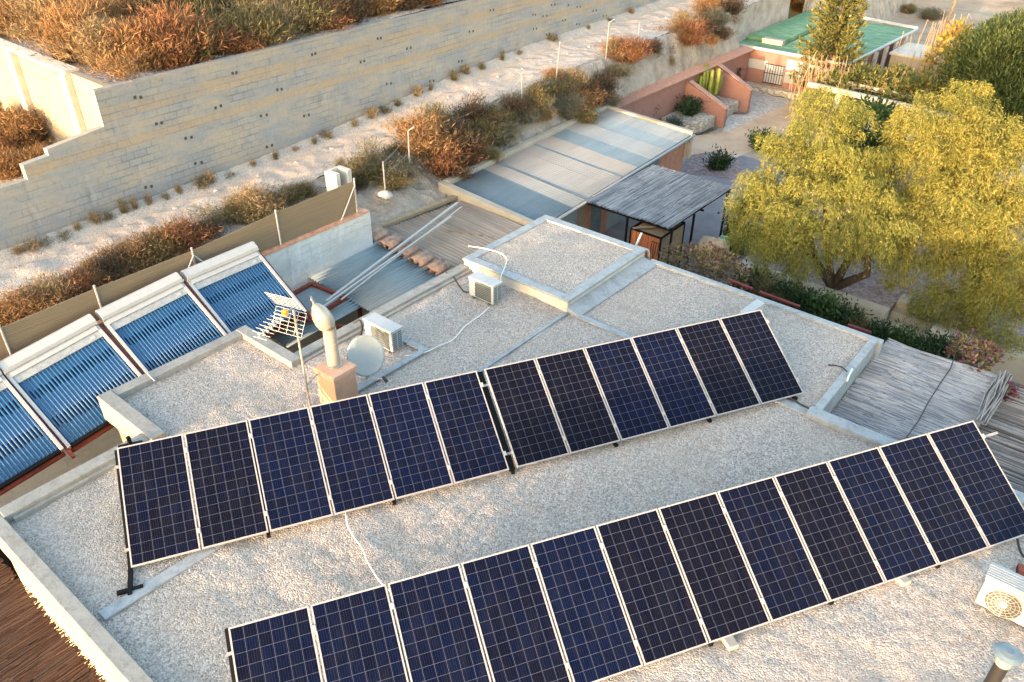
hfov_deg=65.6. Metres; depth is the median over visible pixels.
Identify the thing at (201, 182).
grass tuft
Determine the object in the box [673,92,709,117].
garden shrub
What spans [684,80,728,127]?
sloping wall
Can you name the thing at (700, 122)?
stone planter
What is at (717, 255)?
bougainvillea
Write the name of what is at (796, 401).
cable
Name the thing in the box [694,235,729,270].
builders bag
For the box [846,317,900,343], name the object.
border shrub
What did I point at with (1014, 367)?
terrace wall
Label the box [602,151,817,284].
patio
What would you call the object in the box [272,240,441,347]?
lean to roof
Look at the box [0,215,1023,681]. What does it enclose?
flat roofed house
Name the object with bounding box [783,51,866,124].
dry reeds
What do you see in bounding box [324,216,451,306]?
white pole
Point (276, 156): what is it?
grass tuft
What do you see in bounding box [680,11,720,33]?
dry shrub
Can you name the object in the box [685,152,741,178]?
flower bed
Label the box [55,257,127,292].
dry shrub
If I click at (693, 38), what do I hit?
dry shrub
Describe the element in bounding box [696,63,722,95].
cactus
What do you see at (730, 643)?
concrete block
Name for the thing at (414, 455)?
solar panel
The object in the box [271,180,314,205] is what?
dry shrub
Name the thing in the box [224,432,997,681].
panel rack
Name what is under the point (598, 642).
solar panel
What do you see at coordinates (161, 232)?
dry shrub
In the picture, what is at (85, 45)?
dry shrub
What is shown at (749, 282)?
border shrub
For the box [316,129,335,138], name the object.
grass tuft
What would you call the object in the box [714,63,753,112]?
sloping wall
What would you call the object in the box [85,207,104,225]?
grass tuft
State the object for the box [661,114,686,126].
garden shrub
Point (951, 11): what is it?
wooden pole
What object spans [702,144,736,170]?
garden shrub
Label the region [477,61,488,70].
grass tuft
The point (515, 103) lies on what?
dry shrub
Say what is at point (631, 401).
solar panel
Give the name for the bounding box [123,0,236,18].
dry shrub
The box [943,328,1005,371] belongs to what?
bougainvillea
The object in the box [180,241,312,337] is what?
tube collector
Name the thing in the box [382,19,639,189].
chain link fence
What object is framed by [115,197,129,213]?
grass tuft
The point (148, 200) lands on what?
grass tuft
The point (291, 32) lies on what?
dry shrub
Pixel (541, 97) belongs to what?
dry shrub
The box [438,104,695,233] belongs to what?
garden shed
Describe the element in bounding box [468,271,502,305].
air conditioner
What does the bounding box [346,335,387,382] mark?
satellite dish
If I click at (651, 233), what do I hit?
firewood store
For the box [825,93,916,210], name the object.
green tree
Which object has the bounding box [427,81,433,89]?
grass tuft
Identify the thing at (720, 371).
solar panel
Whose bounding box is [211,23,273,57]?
dry shrub
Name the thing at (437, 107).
dry shrub
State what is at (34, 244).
grass tuft
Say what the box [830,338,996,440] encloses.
grey reed roof
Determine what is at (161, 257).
dry shrub
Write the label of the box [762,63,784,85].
window
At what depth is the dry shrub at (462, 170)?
26.73 m
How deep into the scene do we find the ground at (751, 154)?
36.37 m
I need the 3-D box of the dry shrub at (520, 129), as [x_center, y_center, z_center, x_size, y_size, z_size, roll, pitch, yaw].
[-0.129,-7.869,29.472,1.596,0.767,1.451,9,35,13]
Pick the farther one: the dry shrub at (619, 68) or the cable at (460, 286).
the dry shrub at (619, 68)
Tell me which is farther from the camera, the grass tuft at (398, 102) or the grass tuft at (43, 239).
the grass tuft at (398, 102)
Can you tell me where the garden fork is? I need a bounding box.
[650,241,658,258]
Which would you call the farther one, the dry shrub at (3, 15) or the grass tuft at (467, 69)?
the grass tuft at (467, 69)
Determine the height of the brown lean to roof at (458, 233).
0.693 m
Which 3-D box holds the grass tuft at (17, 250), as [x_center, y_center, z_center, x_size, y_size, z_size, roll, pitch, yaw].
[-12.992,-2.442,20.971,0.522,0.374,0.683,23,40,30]
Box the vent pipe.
[983,642,1023,681]
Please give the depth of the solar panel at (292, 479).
13.06 m
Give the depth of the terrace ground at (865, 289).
24.47 m
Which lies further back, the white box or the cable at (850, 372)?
the white box
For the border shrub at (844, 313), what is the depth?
21.35 m
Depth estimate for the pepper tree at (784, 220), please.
22.69 m
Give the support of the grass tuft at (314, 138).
on the track
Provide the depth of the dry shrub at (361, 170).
25.03 m
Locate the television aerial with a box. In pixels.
[252,292,317,411]
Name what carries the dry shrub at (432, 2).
on the plateau ground at (81, 68)
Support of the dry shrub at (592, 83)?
on the bank
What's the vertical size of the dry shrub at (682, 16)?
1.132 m
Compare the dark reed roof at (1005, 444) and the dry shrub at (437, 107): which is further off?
the dry shrub at (437, 107)
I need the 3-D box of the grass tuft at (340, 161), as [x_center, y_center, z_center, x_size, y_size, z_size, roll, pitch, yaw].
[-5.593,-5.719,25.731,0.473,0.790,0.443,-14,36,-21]
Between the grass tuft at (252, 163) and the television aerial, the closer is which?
the television aerial
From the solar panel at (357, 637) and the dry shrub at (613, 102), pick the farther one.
the dry shrub at (613, 102)
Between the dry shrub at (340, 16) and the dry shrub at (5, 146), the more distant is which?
the dry shrub at (340, 16)
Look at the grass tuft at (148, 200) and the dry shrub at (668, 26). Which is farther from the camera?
the dry shrub at (668, 26)
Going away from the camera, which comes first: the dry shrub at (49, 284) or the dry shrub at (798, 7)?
the dry shrub at (49, 284)
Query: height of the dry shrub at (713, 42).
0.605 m
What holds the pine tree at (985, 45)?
on the ground at (751, 154)
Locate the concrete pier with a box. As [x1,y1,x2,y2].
[324,165,351,190]
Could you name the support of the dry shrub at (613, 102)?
on the bank
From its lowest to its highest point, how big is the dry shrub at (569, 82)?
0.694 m
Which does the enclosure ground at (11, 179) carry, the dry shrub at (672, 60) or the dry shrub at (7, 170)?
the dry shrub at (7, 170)
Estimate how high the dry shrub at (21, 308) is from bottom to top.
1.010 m
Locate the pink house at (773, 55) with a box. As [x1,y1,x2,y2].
[739,7,918,100]
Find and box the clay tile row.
[372,226,451,275]
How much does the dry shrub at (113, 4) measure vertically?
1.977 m
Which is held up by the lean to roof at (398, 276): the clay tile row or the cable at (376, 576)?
the clay tile row
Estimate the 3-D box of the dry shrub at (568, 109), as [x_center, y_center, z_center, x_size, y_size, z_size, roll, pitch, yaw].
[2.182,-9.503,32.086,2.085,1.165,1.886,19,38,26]
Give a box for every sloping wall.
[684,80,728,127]
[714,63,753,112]
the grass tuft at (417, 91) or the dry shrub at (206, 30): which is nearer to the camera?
the dry shrub at (206, 30)
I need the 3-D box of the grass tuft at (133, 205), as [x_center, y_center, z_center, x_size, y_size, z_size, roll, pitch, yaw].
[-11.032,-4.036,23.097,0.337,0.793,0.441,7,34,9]
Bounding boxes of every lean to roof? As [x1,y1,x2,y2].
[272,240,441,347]
[371,195,522,267]
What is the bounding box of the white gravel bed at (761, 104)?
[723,91,794,131]
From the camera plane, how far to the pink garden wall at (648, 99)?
38.73 m
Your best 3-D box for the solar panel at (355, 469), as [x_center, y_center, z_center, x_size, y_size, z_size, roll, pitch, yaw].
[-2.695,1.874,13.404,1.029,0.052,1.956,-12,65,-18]
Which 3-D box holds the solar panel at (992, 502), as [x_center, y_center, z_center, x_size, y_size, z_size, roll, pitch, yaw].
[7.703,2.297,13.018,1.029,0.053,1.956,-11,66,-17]
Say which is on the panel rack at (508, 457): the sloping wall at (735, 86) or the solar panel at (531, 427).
the solar panel at (531, 427)
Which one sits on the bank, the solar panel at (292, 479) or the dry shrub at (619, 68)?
the dry shrub at (619, 68)
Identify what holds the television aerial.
on the flat roofed house at (564, 289)
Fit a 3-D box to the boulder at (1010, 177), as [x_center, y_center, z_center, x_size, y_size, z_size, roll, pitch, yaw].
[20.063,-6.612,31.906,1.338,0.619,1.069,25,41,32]
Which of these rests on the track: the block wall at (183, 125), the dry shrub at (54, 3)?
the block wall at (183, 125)
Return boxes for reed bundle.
[974,370,1012,425]
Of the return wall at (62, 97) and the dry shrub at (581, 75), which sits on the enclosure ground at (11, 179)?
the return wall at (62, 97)
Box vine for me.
[813,59,958,119]
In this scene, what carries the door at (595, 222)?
in the garden shed
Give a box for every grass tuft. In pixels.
[6,245,28,257]
[17,236,49,253]
[30,235,53,247]
[55,229,72,242]
[70,217,82,231]
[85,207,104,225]
[100,210,115,220]
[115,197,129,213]
[128,192,138,210]
[143,190,154,204]
[158,191,170,200]
[172,180,183,195]
[191,175,214,190]
[200,165,220,183]
[248,159,256,165]
[269,150,279,160]
[310,136,318,143]
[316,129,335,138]
[333,156,346,166]
[350,117,358,127]
[363,104,379,120]
[377,104,392,114]
[391,98,403,105]
[411,84,425,96]
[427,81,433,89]
[448,69,461,81]
[460,64,472,74]
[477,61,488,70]
[498,49,506,59]
[548,31,561,41]
[628,3,634,14]
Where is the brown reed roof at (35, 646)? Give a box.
[0,558,109,681]
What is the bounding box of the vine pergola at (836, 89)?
[807,70,954,140]
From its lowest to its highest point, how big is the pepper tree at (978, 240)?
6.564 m
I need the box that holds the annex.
[887,42,952,78]
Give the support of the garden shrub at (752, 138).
on the ground at (751, 154)
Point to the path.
(735, 141)
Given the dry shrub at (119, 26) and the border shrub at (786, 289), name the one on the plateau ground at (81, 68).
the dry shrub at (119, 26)
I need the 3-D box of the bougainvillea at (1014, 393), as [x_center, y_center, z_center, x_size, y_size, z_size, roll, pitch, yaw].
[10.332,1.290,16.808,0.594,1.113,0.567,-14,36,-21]
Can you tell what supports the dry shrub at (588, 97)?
on the bank
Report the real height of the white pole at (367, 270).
0.123 m
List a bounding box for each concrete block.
[721,635,738,650]
[896,576,910,586]
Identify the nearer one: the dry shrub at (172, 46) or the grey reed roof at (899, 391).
the grey reed roof at (899, 391)
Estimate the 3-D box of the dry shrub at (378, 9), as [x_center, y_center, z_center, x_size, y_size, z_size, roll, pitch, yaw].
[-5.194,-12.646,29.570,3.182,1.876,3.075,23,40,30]
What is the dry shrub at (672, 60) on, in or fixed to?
on the bank
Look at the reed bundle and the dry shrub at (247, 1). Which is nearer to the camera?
the reed bundle
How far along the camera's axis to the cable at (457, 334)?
17.44 m
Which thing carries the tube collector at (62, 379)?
attached to the flat roofed house at (564, 289)
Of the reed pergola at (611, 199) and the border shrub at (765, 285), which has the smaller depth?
the border shrub at (765, 285)
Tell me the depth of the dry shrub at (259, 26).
25.51 m
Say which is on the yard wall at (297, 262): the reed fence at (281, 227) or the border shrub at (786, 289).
the reed fence at (281, 227)
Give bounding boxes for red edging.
[728,278,871,333]
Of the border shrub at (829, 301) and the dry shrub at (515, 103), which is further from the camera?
the dry shrub at (515, 103)
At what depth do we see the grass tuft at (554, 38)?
37.44 m
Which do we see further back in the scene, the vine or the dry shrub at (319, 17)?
the vine
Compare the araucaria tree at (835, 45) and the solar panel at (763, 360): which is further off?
the araucaria tree at (835, 45)
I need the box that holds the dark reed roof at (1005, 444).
[979,380,1023,492]
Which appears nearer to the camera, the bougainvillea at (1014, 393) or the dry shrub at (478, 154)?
the bougainvillea at (1014, 393)
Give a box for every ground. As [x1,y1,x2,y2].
[0,0,456,84]
[0,139,52,184]
[683,74,1022,191]
[743,171,1023,351]
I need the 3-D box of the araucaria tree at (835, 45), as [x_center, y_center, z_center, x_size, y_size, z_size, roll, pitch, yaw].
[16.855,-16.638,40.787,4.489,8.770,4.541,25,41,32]
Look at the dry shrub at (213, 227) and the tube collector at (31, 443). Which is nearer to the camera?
the tube collector at (31, 443)
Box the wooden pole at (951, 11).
[942,0,956,30]
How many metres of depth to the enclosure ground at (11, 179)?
23.27 m
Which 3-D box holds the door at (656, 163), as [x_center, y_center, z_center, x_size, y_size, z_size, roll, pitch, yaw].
[5.464,-6.414,31.238,0.150,1.870,0.878,22,39,29]
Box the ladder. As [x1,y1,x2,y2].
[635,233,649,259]
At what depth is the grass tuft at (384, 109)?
30.04 m
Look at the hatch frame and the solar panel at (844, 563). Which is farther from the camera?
the hatch frame
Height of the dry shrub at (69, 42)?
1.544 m
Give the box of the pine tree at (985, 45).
[930,6,1023,157]
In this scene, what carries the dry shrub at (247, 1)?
on the plateau ground at (81, 68)
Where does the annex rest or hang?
on the ground at (751, 154)
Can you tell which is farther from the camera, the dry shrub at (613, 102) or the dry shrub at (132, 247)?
the dry shrub at (613, 102)
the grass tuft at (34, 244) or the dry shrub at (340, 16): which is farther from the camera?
the dry shrub at (340, 16)
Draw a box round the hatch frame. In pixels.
[293,282,347,322]
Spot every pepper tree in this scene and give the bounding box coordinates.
[721,84,921,291]
[843,77,1023,359]
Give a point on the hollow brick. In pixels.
(1019, 568)
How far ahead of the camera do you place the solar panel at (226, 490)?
12.75 m
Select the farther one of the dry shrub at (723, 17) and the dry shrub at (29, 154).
the dry shrub at (723, 17)
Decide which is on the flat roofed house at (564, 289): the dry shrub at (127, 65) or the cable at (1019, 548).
the cable at (1019, 548)
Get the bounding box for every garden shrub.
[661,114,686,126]
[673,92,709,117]
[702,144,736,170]
[718,205,755,255]
[745,126,780,151]
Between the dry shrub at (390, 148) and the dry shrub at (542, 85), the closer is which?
the dry shrub at (390, 148)
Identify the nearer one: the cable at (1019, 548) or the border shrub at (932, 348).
the cable at (1019, 548)
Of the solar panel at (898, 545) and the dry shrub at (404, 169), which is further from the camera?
the dry shrub at (404, 169)
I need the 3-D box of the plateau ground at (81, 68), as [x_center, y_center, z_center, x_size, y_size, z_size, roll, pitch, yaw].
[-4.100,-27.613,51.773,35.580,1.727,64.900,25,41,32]
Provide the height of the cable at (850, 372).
0.079 m
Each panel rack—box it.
[114,323,797,595]
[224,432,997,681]
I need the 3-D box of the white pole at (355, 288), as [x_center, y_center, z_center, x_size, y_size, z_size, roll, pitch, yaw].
[-2.895,-2.581,22.071,0.035,0.091,6.162,16,36,21]
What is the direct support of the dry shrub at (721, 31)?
on the bank
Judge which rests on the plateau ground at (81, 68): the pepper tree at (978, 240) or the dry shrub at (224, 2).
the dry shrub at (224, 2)
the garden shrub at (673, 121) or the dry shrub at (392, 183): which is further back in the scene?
the garden shrub at (673, 121)
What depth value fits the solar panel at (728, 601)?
11.49 m
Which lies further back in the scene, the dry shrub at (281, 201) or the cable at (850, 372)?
the dry shrub at (281, 201)
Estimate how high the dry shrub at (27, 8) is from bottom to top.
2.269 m
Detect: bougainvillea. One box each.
[658,241,752,290]
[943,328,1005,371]
[1001,381,1019,402]
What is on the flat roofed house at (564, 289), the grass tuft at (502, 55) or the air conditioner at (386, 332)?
the air conditioner at (386, 332)
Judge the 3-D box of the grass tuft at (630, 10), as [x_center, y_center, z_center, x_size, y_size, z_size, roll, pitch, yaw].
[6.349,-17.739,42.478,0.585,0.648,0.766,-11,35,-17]
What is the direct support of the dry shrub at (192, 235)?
on the bank
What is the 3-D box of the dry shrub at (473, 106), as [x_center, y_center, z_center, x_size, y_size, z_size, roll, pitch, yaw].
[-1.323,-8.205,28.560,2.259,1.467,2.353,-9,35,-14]
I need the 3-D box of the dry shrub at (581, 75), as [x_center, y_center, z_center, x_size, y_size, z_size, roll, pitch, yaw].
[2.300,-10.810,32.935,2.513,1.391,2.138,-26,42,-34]
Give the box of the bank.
[0,0,912,299]
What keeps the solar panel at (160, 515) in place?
on the panel rack at (508, 457)
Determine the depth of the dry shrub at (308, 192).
24.21 m
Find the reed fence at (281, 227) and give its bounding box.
[0,178,357,360]
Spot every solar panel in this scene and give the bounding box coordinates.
[117,434,200,567]
[184,420,267,548]
[228,606,322,681]
[248,407,332,531]
[310,394,394,514]
[310,584,408,681]
[368,382,452,498]
[388,564,491,681]
[424,371,508,483]
[461,544,570,681]
[484,358,568,467]
[530,526,642,681]
[535,348,619,453]
[584,338,668,440]
[595,509,708,665]
[631,328,715,427]
[658,492,769,642]
[676,319,760,415]
[717,476,828,621]
[719,309,803,404]
[773,461,884,601]
[827,447,937,582]
[878,433,988,564]
[927,420,1023,546]
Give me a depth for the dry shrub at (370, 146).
25.45 m
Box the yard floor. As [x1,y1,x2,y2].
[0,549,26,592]
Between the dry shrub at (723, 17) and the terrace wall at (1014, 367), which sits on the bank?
the dry shrub at (723, 17)
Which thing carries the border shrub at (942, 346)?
on the side path
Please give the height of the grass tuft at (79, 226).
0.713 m
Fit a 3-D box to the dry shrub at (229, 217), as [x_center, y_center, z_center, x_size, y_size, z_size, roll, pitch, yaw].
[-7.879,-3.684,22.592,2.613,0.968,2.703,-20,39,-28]
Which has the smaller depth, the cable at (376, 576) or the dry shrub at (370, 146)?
the cable at (376, 576)
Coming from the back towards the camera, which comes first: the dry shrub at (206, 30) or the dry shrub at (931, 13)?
the dry shrub at (931, 13)
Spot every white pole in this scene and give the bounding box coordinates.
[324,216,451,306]
[325,202,458,302]
[341,206,461,299]
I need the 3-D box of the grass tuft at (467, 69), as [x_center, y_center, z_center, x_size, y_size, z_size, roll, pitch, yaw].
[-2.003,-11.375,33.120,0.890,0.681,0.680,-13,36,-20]
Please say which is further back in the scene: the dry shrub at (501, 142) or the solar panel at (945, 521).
the dry shrub at (501, 142)
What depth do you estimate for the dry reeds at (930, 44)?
42.16 m
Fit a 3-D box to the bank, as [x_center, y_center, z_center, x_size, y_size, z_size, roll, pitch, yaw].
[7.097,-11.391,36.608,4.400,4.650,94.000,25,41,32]
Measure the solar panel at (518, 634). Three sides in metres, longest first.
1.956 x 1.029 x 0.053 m
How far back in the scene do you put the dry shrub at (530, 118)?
30.00 m
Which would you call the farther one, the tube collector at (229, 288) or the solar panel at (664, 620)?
the tube collector at (229, 288)
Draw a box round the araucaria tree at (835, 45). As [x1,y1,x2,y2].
[787,0,870,88]
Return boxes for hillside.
[883,0,1023,54]
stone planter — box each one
[660,111,714,133]
[715,95,739,115]
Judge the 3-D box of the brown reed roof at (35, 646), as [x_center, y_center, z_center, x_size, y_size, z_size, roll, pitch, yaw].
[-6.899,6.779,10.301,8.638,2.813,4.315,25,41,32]
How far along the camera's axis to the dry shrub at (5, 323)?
17.99 m
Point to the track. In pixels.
(314, 161)
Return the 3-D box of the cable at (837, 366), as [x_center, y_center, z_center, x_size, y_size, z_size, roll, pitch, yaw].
[6.801,0.547,16.500,0.135,0.139,0.462,-18,38,-26]
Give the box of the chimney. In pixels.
[310,296,357,402]
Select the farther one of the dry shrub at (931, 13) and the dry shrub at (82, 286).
the dry shrub at (931, 13)
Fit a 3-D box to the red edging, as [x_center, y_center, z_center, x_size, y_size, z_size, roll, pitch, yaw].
[6.323,0.084,20.279,5.550,3.190,1.000,25,41,32]
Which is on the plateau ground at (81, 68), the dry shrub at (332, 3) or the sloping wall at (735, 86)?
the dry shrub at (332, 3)
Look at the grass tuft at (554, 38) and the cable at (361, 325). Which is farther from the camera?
the grass tuft at (554, 38)
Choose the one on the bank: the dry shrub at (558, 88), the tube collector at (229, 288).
the dry shrub at (558, 88)
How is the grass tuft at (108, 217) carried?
on the track
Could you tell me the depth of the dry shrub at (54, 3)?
26.56 m
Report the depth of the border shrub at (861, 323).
21.10 m
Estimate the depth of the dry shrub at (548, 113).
30.65 m
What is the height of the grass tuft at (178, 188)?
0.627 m
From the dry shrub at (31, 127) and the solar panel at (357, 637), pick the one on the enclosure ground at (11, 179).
the dry shrub at (31, 127)
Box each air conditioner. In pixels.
[363,312,402,352]
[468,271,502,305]
[975,562,1023,625]
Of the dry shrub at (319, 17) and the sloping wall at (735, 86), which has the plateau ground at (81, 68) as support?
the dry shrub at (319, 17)
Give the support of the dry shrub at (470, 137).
on the bank
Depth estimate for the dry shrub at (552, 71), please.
32.61 m
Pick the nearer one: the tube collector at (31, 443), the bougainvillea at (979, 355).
the tube collector at (31, 443)
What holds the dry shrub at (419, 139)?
on the bank
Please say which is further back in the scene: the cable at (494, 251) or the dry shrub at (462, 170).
the dry shrub at (462, 170)
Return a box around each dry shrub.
[0,0,40,38]
[0,0,63,44]
[0,100,24,140]
[0,102,53,151]
[0,129,18,165]
[0,142,27,181]
[0,262,83,316]
[0,280,67,324]
[0,290,42,326]
[6,135,51,169]
[11,0,138,64]
[15,9,152,72]
[21,0,93,16]
[22,264,110,308]
[25,0,110,30]
[42,18,111,62]
[52,16,203,80]
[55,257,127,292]
[56,244,148,280]
[65,0,220,21]
[85,232,170,273]
[90,0,240,71]
[95,14,149,50]
[96,0,216,27]
[96,227,190,271]
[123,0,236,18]
[126,213,205,261]
[131,213,222,254]
[133,6,246,64]
[177,188,276,226]
[179,0,249,21]
[190,214,233,239]
[197,0,305,50]
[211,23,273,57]
[214,0,301,15]
[217,175,301,223]
[225,0,313,46]
[243,0,348,11]
[250,188,288,210]
[253,0,344,34]
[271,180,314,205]
[292,0,369,33]
[292,177,323,197]
[320,0,375,24]
[326,148,402,188]
[341,136,412,176]
[352,172,370,193]
[358,0,405,18]
[371,169,417,192]
[374,104,469,168]
[377,0,431,11]
[377,148,431,182]
[379,140,413,160]
[381,98,473,132]
[406,131,473,178]
[411,0,452,8]
[433,112,487,154]
[435,155,478,179]
[444,90,506,124]
[446,136,494,168]
[459,113,516,146]
[470,134,493,152]
[475,100,519,125]
[477,117,526,147]
[477,144,509,163]
[495,82,559,111]
[495,93,536,121]
[500,120,529,138]
[511,104,543,124]
[526,79,552,95]
[531,74,574,99]
[535,105,560,123]
[538,65,570,79]
[552,73,581,88]
[553,91,588,119]
[555,65,598,94]
[557,83,610,114]
[572,105,604,123]
[577,77,616,107]
[589,69,625,94]
[591,31,661,64]
[599,35,631,59]
[599,91,625,106]
[605,60,640,77]
[644,23,691,42]
[644,37,666,53]
[648,43,666,62]
[665,8,711,27]
[666,18,715,47]
[666,56,676,66]
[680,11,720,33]
[685,0,726,14]
[696,5,734,28]
[704,34,723,46]
[709,25,739,40]
[718,0,752,16]
[733,15,741,25]
[789,0,804,13]
[899,3,919,13]
[910,5,952,19]
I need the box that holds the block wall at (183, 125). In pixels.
[0,0,658,288]
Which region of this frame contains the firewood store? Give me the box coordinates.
[629,213,685,265]
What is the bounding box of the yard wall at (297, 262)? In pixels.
[0,208,372,506]
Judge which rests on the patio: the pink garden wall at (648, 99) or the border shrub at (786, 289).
the border shrub at (786, 289)
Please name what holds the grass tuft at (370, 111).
on the track
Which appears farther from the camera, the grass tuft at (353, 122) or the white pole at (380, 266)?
the grass tuft at (353, 122)
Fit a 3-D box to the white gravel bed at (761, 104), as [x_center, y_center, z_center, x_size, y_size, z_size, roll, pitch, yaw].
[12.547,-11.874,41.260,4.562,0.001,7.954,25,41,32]
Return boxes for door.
[590,189,602,232]
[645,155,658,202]
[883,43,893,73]
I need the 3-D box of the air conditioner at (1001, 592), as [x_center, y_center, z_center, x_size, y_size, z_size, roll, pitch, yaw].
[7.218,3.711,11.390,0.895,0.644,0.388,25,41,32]
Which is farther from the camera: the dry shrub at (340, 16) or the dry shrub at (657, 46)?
the dry shrub at (657, 46)
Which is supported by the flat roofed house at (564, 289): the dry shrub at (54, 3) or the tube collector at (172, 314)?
the tube collector at (172, 314)
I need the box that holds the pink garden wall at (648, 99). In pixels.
[615,46,753,119]
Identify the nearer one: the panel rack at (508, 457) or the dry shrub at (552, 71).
the panel rack at (508, 457)
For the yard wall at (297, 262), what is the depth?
20.88 m
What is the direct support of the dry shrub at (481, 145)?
on the bank
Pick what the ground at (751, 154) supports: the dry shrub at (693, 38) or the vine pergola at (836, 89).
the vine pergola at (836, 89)
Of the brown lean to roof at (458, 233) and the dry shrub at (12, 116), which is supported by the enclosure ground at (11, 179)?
the dry shrub at (12, 116)
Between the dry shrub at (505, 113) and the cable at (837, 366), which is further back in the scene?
the dry shrub at (505, 113)
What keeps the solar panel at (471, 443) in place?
on the panel rack at (508, 457)
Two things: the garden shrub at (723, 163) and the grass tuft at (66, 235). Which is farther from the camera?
the garden shrub at (723, 163)
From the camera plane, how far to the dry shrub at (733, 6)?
43.10 m
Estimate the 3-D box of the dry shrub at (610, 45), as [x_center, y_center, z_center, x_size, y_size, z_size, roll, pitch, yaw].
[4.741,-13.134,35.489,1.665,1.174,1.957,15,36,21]
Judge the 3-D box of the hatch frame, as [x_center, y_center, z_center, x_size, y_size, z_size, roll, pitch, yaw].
[-5.056,-1.012,20.028,1.374,0.185,1.316,25,41,32]
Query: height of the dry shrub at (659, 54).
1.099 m
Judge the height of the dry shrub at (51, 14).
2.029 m
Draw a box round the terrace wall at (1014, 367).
[737,259,1023,384]
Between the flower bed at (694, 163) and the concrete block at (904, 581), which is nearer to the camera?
the concrete block at (904, 581)
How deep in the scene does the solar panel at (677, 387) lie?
15.28 m
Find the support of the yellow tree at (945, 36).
on the ground at (751, 154)
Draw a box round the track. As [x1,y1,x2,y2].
[0,0,759,296]
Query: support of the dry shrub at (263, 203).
on the bank
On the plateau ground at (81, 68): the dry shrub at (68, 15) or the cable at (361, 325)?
the dry shrub at (68, 15)
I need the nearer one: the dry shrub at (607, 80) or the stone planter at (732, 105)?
the dry shrub at (607, 80)
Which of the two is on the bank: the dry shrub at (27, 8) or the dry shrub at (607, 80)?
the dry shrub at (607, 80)
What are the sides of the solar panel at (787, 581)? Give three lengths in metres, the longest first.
1.956 x 1.029 x 0.053 m
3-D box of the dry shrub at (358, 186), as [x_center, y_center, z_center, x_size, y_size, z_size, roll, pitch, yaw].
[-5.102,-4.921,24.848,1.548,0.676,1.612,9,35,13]
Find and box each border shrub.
[722,259,773,291]
[745,271,787,304]
[751,277,804,308]
[778,283,824,315]
[799,286,855,322]
[816,292,877,325]
[838,305,892,341]
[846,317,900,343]
[873,319,930,351]
[900,327,954,357]
[912,330,968,363]
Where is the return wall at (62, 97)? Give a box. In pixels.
[0,38,110,143]
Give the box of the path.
[691,101,828,156]
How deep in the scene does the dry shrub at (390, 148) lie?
26.71 m
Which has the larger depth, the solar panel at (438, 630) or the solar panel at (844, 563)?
the solar panel at (844, 563)
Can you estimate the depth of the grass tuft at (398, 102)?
30.55 m
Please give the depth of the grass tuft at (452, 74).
32.61 m
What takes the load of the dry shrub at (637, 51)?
on the bank
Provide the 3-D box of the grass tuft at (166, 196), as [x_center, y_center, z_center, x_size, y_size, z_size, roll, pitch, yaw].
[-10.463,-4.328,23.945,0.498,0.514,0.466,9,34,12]
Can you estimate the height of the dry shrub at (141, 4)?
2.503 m
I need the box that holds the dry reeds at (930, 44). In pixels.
[894,10,971,87]
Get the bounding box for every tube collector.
[0,314,144,452]
[0,371,74,495]
[95,272,227,372]
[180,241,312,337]
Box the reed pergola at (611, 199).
[586,164,733,263]
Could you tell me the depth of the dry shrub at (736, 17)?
43.41 m
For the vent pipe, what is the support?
on the flat roofed house at (564, 289)
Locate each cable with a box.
[345,513,388,590]
[354,319,362,335]
[405,306,489,356]
[446,272,468,292]
[468,246,506,279]
[787,397,808,408]
[828,364,847,371]
[846,368,852,381]
[1016,539,1023,557]
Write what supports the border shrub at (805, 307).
on the ground at (751, 154)
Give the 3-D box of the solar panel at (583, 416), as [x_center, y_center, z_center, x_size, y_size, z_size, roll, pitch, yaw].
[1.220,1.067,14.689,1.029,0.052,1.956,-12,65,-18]
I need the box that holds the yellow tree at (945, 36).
[922,17,972,78]
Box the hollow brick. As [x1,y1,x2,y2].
[1016,563,1023,575]
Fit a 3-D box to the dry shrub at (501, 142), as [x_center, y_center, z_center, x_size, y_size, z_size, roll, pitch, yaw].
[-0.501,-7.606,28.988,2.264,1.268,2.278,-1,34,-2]
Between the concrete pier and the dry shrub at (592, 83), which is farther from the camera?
the dry shrub at (592, 83)
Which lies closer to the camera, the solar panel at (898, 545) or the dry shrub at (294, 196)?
the solar panel at (898, 545)
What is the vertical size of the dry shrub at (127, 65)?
1.881 m
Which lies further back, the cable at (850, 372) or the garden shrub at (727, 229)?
the garden shrub at (727, 229)
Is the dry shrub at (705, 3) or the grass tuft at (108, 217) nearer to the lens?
the grass tuft at (108, 217)
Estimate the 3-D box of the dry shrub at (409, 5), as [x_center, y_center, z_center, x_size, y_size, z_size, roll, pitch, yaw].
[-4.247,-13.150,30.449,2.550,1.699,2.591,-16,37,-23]
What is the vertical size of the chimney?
2.426 m
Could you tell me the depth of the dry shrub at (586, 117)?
32.01 m
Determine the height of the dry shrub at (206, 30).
1.766 m
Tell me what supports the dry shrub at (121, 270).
on the bank
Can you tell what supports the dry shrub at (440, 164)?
on the bank
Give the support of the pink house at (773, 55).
on the ground at (751, 154)
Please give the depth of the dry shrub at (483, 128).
28.25 m
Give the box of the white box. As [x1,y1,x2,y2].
[739,299,764,313]
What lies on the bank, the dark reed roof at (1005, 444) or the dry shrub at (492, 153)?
the dry shrub at (492, 153)

